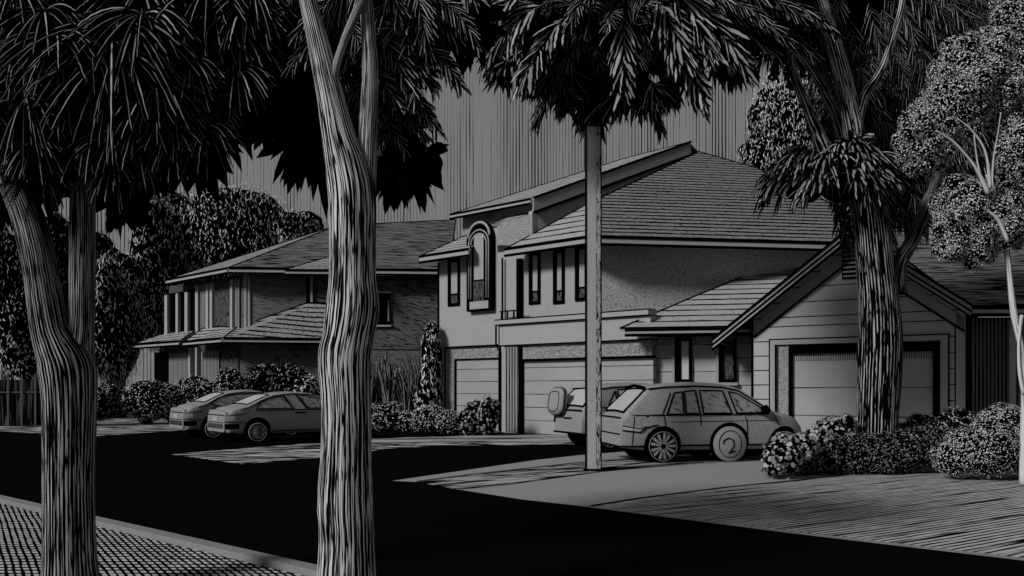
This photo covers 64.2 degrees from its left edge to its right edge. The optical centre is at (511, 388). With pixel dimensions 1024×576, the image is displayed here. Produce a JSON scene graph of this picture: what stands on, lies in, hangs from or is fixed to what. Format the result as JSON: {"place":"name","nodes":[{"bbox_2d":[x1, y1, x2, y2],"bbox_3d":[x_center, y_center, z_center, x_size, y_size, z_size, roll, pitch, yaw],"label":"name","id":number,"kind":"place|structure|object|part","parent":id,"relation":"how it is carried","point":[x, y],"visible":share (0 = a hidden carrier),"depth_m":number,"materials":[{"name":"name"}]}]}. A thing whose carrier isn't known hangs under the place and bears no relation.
{"place":"outdoors","nodes":[
{"label":"outdoors","id":0,"kind":"place"},
{"bbox_2d":[0,415,185,435],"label":"verge","id":1,"kind":"structure","parent":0,"point":[118,426],"depth_m":33.01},
{"bbox_2d":[0,223,37,379],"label":"dark tree","id":2,"kind":"object","parent":1,"relation":"on","point":[17,358],"visible":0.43,"depth_m":40.00,"materials":[{"name":"black plant"}]},
{"bbox_2d":[0,373,40,425],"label":"fence","id":3,"kind":"object","parent":1,"relation":"on","point":[20,402],"visible":0.39,"depth_m":34.03,"materials":[{"name":"grey wood"}]},
{"bbox_2d":[45,210,117,312],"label":"dark tree","id":4,"kind":"object","parent":1,"relation":"on","point":[59,230],"visible":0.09,"depth_m":44.94,"materials":[{"name":"black plant"}]},
{"bbox_2d":[97,379,124,422],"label":"shrub","id":5,"kind":"object","parent":1,"relation":"on","point":[109,397],"visible":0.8,"depth_m":35.62,"materials":[{"name":"black plant"}]},
{"bbox_2d":[95,245,143,417],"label":"cypress tree","id":6,"kind":"object","parent":1,"relation":"on","point":[119,329],"visible":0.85,"depth_m":42.89,"materials":[{"name":"black plant"}]},
{"bbox_2d":[119,378,185,423],"bbox_3d":[-15.874,0.572,36.141,2.690,2.099,2.425,0,0,0],"label":"shrub","id":7,"kind":"object","parent":1,"relation":"on","point":[146,401],"visible":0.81,"depth_m":35.51,"materials":[{"name":"black plant"}]},
{"bbox_2d":[175,374,220,401],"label":"shrub","id":8,"kind":"object","parent":1,"relation":"on","point":[193,387],"visible":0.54,"depth_m":36.51,"materials":[{"name":"grey plant"}]},
{"bbox_2d":[214,366,247,391],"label":"shrub","id":9,"kind":"object","parent":1,"relation":"on","point":[228,378],"visible":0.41,"depth_m":36.58,"materials":[{"name":"grey plant"}]},
{"bbox_2d":[0,503,303,575],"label":"verge","id":10,"kind":"structure","parent":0,"point":[121,553],"depth_m":7.61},
{"bbox_2d":[0,0,297,575],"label":"tree","id":11,"kind":"object","parent":10,"relation":"on","point":[122,112],"visible":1,"depth_m":5.91,"materials":[{"name":"black plant"}]},
{"bbox_2d":[235,0,510,575],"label":"tree","id":12,"kind":"object","parent":10,"relation":"on","point":[349,145],"visible":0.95,"depth_m":5.71,"materials":[{"name":"grey plant"}]},
{"bbox_2d":[0,412,688,484],"bbox_3d":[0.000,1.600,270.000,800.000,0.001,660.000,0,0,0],"label":"ground","id":13,"kind":"structure","parent":0,"point":[392,464],"depth_m":20.93,"materials":[{"name":"concrete"}]},
{"bbox_2d":[98,186,169,386],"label":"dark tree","id":14,"kind":"object","parent":13,"relation":"on","point":[109,237],"visible":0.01,"depth_m":52.34,"materials":[{"name":"black plant"}]},
{"bbox_2d":[126,190,190,352],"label":"cypress tree","id":15,"kind":"object","parent":13,"relation":"on","point":[158,255],"visible":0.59,"depth_m":45.31,"materials":[{"name":"black plant"}]},
{"bbox_2d":[0,495,316,575],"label":"kerb","id":16,"kind":"structure","parent":13,"relation":"on","point":[273,561],"depth_m":7.97,"materials":[{"name":"concrete"}]},
{"bbox_2d":[169,390,298,438],"bbox_3d":[-8.940,0.863,27.241,4.383,1.618,1.844,0,0,-37],"label":"sedan","id":17,"kind":"object","parent":13,"relation":"on","point":[191,417],"visible":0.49,"depth_m":25.85,"materials":[{"name":"grey paint"}]},
{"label":"rear window","id":18,"kind":"part","parent":17,"relation":"part of","materials":[{"name":"grey glass"}]},
{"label":"side window","id":19,"kind":"part","parent":17,"relation":"part of","materials":[{"name":"grey glass"}]},
{"bbox_2d":[179,181,324,282],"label":"round tree","id":20,"kind":"object","parent":13,"relation":"on","point":[236,222],"visible":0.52,"depth_m":47.26,"materials":[{"name":"black plant"}]},
{"bbox_2d":[207,391,320,442],"bbox_3d":[-6.909,0.884,25.427,4.614,1.571,1.844,0,0,-37],"label":"sedan","id":21,"kind":"object","parent":13,"relation":"on","point":[255,418],"visible":0.77,"depth_m":24.31,"materials":[{"name":"grey paint"}]},
{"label":"rear window","id":22,"kind":"part","parent":21,"relation":"part of","materials":[{"name":"grey glass"}]},
{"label":"side window","id":23,"kind":"part","parent":21,"relation":"part of","materials":[{"name":"grey glass"}]},
{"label":"side window","id":24,"kind":"part","parent":21,"relation":"part of","materials":[{"name":"grey glass"}]},
{"bbox_2d":[242,360,316,392],"bbox_3d":[-10.397,-0.384,36.510,3.342,1.880,1.943,0,0,0],"label":"shrub","id":25,"kind":"object","parent":13,"relation":"on","point":[265,377],"visible":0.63,"depth_m":35.91,"materials":[{"name":"black plant"}]},
{"bbox_2d":[130,219,455,403],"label":"house","id":26,"kind":"structure","parent":13,"relation":"on","point":[249,316],"depth_m":38.41,"materials":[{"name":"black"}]},
{"bbox_2d":[169,352,187,403],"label":"door","id":27,"kind":"structure","parent":26,"relation":"in","point":[178,362],"depth_m":41.75,"materials":[{"name":"grey wood"}]},
{"bbox_2d":[201,351,220,381],"bbox_3d":[-14.687,-0.100,39.736,1.686,3.400,0.098,0,0,41],"label":"door","id":28,"kind":"structure","parent":26,"relation":"in","point":[210,360],"depth_m":39.64,"materials":[{"name":"grey wood"}]},
{"bbox_2d":[215,282,229,325],"bbox_3d":[-13.789,-3.700,38.993,1.470,2.600,0.058,0,0,41],"label":"upper window","id":29,"kind":"structure","parent":26,"relation":"in","point":[222,291],"depth_m":39.00,"materials":[{"name":"grey glass"}]},
{"bbox_2d":[221,350,239,371],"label":"lower window","id":30,"kind":"structure","parent":26,"relation":"in","point":[231,358],"depth_m":38.50,"materials":[{"name":"black glass"}]},
{"bbox_2d":[377,291,390,326],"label":"window","id":31,"kind":"structure","parent":26,"relation":"in","point":[384,296],"depth_m":38.24,"materials":[{"name":"black glass"}]},
{"bbox_2d":[293,374,320,395],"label":"shrub","id":32,"kind":"object","parent":13,"relation":"on","point":[310,385],"visible":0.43,"depth_m":29.69,"materials":[{"name":"grey plant"}]},
{"bbox_2d":[371,401,414,430],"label":"shrub","id":33,"kind":"object","parent":13,"relation":"on","point":[391,416],"visible":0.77,"depth_m":30.11,"materials":[{"name":"grey plant"}]},
{"bbox_2d":[371,352,421,412],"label":"tall grass","id":34,"kind":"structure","parent":13,"relation":"on","point":[391,383],"depth_m":32.31,"materials":[{"name":"black"}]},
{"bbox_2d":[413,319,444,410],"bbox_3d":[-3.164,-0.526,31.810,1.345,4.398,2.226,0,0,0],"label":"columnar shrub","id":35,"kind":"object","parent":13,"relation":"on","point":[429,390],"visible":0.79,"depth_m":31.05,"materials":[{"name":"black plant"}]},
{"bbox_2d":[408,404,461,433],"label":"shrub","id":36,"kind":"object","parent":13,"relation":"on","point":[429,418],"visible":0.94,"depth_m":29.41,"materials":[{"name":"grey plant"}]},
{"bbox_2d":[456,394,499,435],"bbox_3d":[-1.147,0.927,27.496,1.544,1.435,1.173,0,0,11],"label":"shrub","id":37,"kind":"object","parent":13,"relation":"on","point":[477,415],"visible":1,"depth_m":27.18,"materials":[{"name":"grey plant"}]},
{"bbox_2d":[547,382,646,448],"bbox_3d":[3.255,0.735,22.805,4.274,1.800,1.907,0,0,-23],"label":"estate car","id":38,"kind":"object","parent":13,"relation":"on","point":[566,411],"visible":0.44,"depth_m":22.07,"materials":[{"name":"paint"}]},
{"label":"rear window","id":39,"kind":"part","parent":38,"relation":"part of","materials":[{"name":"white glass"}]},
{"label":"side window","id":40,"kind":"part","parent":38,"relation":"part of","materials":[{"name":"grey glass"}]},
{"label":"side window","id":41,"kind":"part","parent":38,"relation":"part of","materials":[{"name":"glass"}]},
{"bbox_2d":[418,141,850,434],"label":"house","id":42,"kind":"structure","parent":13,"relation":"on","point":[681,222],"depth_m":28.67,"materials":[{"name":"paint"}]},
{"bbox_2d":[448,258,459,306],"bbox_3d":[-2.226,-4.043,31.212,0.633,1.800,0.049,0,0,41],"label":"window","id":43,"kind":"structure","parent":42,"relation":"in","point":[453,264],"depth_m":31.20,"materials":[{"name":"black"}]},
{"bbox_2d":[455,358,497,430],"bbox_3d":[-1.255,0.230,30.672,2.337,2.701,0.290,0,0,41],"label":"garage door","id":44,"kind":"structure","parent":42,"relation":"in","point":[474,377],"depth_m":30.73,"materials":[{"name":"grey metal"}]},
{"bbox_2d":[466,221,494,311],"bbox_3d":[-1.183,-4.516,30.156,1.247,3.312,0.298,0,0,41],"label":"arched window","id":45,"kind":"structure","parent":42,"relation":"in","point":[480,264],"depth_m":30.01,"materials":[{"name":"black"}]},
{"bbox_2d":[529,252,540,304],"bbox_3d":[0.793,-3.855,28.631,0.508,1.828,0.049,0,0,41],"label":"window","id":46,"kind":"structure","parent":42,"relation":"in","point":[534,258],"depth_m":28.61,"materials":[{"name":"black"}]},
{"bbox_2d":[553,249,564,303],"bbox_3d":[1.602,-3.810,27.938,0.483,1.842,0.049,0,0,41],"label":"window","id":47,"kind":"structure","parent":42,"relation":"in","point":[558,255],"depth_m":27.93,"materials":[{"name":"black glass"}]},
{"bbox_2d":[575,246,584,300],"bbox_3d":[2.321,-3.842,27.323,0.509,1.840,0.049,0,0,41],"label":"window","id":48,"kind":"structure","parent":42,"relation":"in","point":[579,251],"depth_m":27.35,"materials":[{"name":"black glass"}]},
{"bbox_2d":[522,355,655,434],"bbox_3d":[2.425,0.280,27.045,5.210,2.600,0.300,0,0,41],"label":"garage door","id":49,"kind":"structure","parent":42,"relation":"in","point":[541,375],"depth_m":27.70,"materials":[{"name":"grey metal"}]},
{"bbox_2d":[736,65,830,198],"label":"domed tree","id":50,"kind":"object","parent":13,"relation":"on","point":[776,124],"visible":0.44,"depth_m":46.07,"materials":[{"name":"grey plant"}]},
{"bbox_2d":[619,227,1023,435],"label":"garage house","id":51,"kind":"structure","parent":13,"relation":"on","point":[784,342],"depth_m":23.05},
{"bbox_2d":[672,337,691,382],"bbox_3d":[5.288,-0.931,25.368,0.639,1.511,0.089,0,0,13],"label":"window","id":52,"kind":"structure","parent":51,"relation":"in","point":[681,347],"depth_m":25.34,"materials":[{"name":"black glass"}]},
{"bbox_2d":[715,337,737,384],"bbox_3d":[6.581,-0.879,25.027,0.656,1.589,0.159,0,0,13],"label":"window","id":53,"kind":"structure","parent":51,"relation":"in","point":[725,355],"depth_m":25.04,"materials":[{"name":"black glass"}]},
{"bbox_2d":[789,345,938,435],"bbox_3d":[9.705,0.231,22.639,3.873,2.738,0.320,0,0,32],"label":"garage door","id":54,"kind":"structure","parent":51,"relation":"in","point":[822,381],"depth_m":22.92,"materials":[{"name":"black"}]},
{"bbox_2d":[784,0,1023,226],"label":"dark tree","id":55,"kind":"object","parent":13,"relation":"on","point":[820,99],"visible":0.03,"depth_m":28.81,"materials":[{"name":"black plant"}]},
{"bbox_2d":[173,434,573,463],"bbox_3d":[-2.476,1.592,23.307,13.600,0.001,6.290,0,0,-36],"label":"strip","id":56,"kind":"object","parent":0,"point":[273,453],"visible":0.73,"depth_m":20.50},
{"bbox_2d":[0,0,848,389],"label":"sky","id":57,"kind":"structure","parent":0,"point":[492,154],"materials":[{"name":"grey"}]},
{"bbox_2d":[372,434,569,446],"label":"pavement","id":58,"kind":"structure","parent":0,"point":[513,438],"depth_m":25.20,"materials":[{"name":"grey concrete"}]},
{"bbox_2d":[0,437,1023,575],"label":"road","id":59,"kind":"structure","parent":0,"point":[426,530],"depth_m":9.15,"materials":[{"name":"black asphalt"}]},
{"bbox_2d":[394,452,646,481],"bbox_3d":[1.039,1.592,17.681,1.650,0.001,9.562,0,0,45],"label":"apron strip","id":60,"kind":"object","parent":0,"point":[564,460],"visible":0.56,"depth_m":16.79,"materials":[{"name":"concrete"}]},
{"bbox_2d":[420,453,763,488],"bbox_3d":[4.338,1.592,18.672,15.514,0.001,2.003,0,0,-42],"label":"paver strip","id":61,"kind":"object","parent":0,"point":[502,477],"visible":0.64,"depth_m":15.40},
{"bbox_2d":[419,457,643,480],"bbox_3d":[0.831,1.579,16.562,0.432,0.001,7.314,0,0,45],"label":"paver edge","id":62,"kind":"object","parent":61,"relation":"on","point":[513,469],"visible":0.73,"depth_m":15.64,"materials":[{"name":"concrete"}]},
{"bbox_2d":[453,0,845,470],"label":"palm tree","id":63,"kind":"object","parent":61,"relation":"on","point":[594,64],"visible":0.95,"depth_m":14.60,"materials":[{"name":"black plant"}]},
{"bbox_2d":[459,457,842,506],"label":"driveway","id":64,"kind":"structure","parent":0,"point":[586,490],"depth_m":13.77,"materials":[{"name":"concrete"}]},
{"bbox_2d":[458,462,698,488],"bbox_3d":[1.557,1.578,15.201,6.766,0.001,0.339,0,0,-44],"label":"paver edge","id":65,"kind":"object","parent":64,"relation":"on","point":[569,475],"visible":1,"depth_m":14.57,"materials":[{"name":"concrete"}]},
{"bbox_2d":[602,382,800,462],"bbox_3d":[4.246,0.749,18.426,4.274,1.772,2.215,0,0,-10],"label":"estate car","id":66,"kind":"object","parent":64,"relation":"on","point":[663,422],"visible":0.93,"depth_m":17.56,"materials":[{"name":"paint"}]},
{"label":"rear window","id":67,"kind":"part","parent":66,"relation":"part of","materials":[{"name":"white glass"}]},
{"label":"side window","id":68,"kind":"part","parent":66,"relation":"part of","materials":[{"name":"grey glass"}]},
{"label":"side window","id":69,"kind":"part","parent":66,"relation":"part of","materials":[{"name":"grey glass"}]},
{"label":"side window","id":70,"kind":"part","parent":66,"relation":"part of","materials":[{"name":"grey glass"}]},
{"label":"side window","id":71,"kind":"part","parent":66,"relation":"part of","materials":[{"name":"grey glass"}]},
{"bbox_2d":[761,413,859,478],"bbox_3d":[5.445,1.042,14.752,2.447,1.154,0.814,0,0,-33],"label":"flowering shrub","id":72,"kind":"object","parent":64,"relation":"on","point":[784,453],"visible":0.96,"depth_m":14.25,"materials":[{"name":"grey plant"}]},
{"bbox_2d":[592,467,1023,557],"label":"lawn","id":73,"kind":"structure","parent":0,"point":[929,507],"depth_m":10.86,"materials":[{"name":"plant"}]},
{"bbox_2d":[588,475,840,505],"bbox_3d":[3.487,1.580,12.977,6.378,0.001,0.247,0,0,-38],"label":"driveway edge","id":74,"kind":"object","parent":73,"relation":"on","point":[703,489],"visible":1,"depth_m":12.59,"materials":[{"name":"concrete"}]},
{"bbox_2d":[589,506,1023,560],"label":"lawn edge","id":75,"kind":"object","parent":73,"relation":"on","point":[921,547],"visible":1,"depth_m":8.58,"materials":[{"name":"concrete"}]},
{"bbox_2d":[783,424,960,475],"bbox_3d":[6.629,1.183,15.205,3.992,1.043,0.932,0,0,-8],"label":"hedge","id":76,"kind":"object","parent":73,"relation":"on","point":[905,450],"visible":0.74,"depth_m":14.91,"materials":[{"name":"black plant"}]},
{"bbox_2d":[747,0,1023,473],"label":"tree","id":77,"kind":"object","parent":73,"relation":"on","point":[857,171],"visible":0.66,"depth_m":15.49,"materials":[{"name":"black plant"}]},
{"bbox_2d":[899,406,977,430],"bbox_3d":[8.629,0.873,16.278,2.098,1.115,1.136,0,0,0],"label":"shrub","id":78,"kind":"object","parent":73,"relation":"on","point":[948,418],"visible":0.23,"depth_m":16.00,"materials":[{"name":"grey plant"}]},
{"bbox_2d":[890,0,1023,483],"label":"gum tree","id":79,"kind":"object","parent":73,"relation":"on","point":[976,80],"visible":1,"depth_m":13.31,"materials":[{"name":"white plant"}]},
{"bbox_2d":[928,402,1020,479],"bbox_3d":[8.410,0.927,14.365,2.267,1.362,1.622,0,0,0],"label":"shrub","id":80,"kind":"object","parent":73,"relation":"on","point":[988,444],"visible":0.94,"depth_m":13.92,"materials":[{"name":"grey plant"}]}
]}

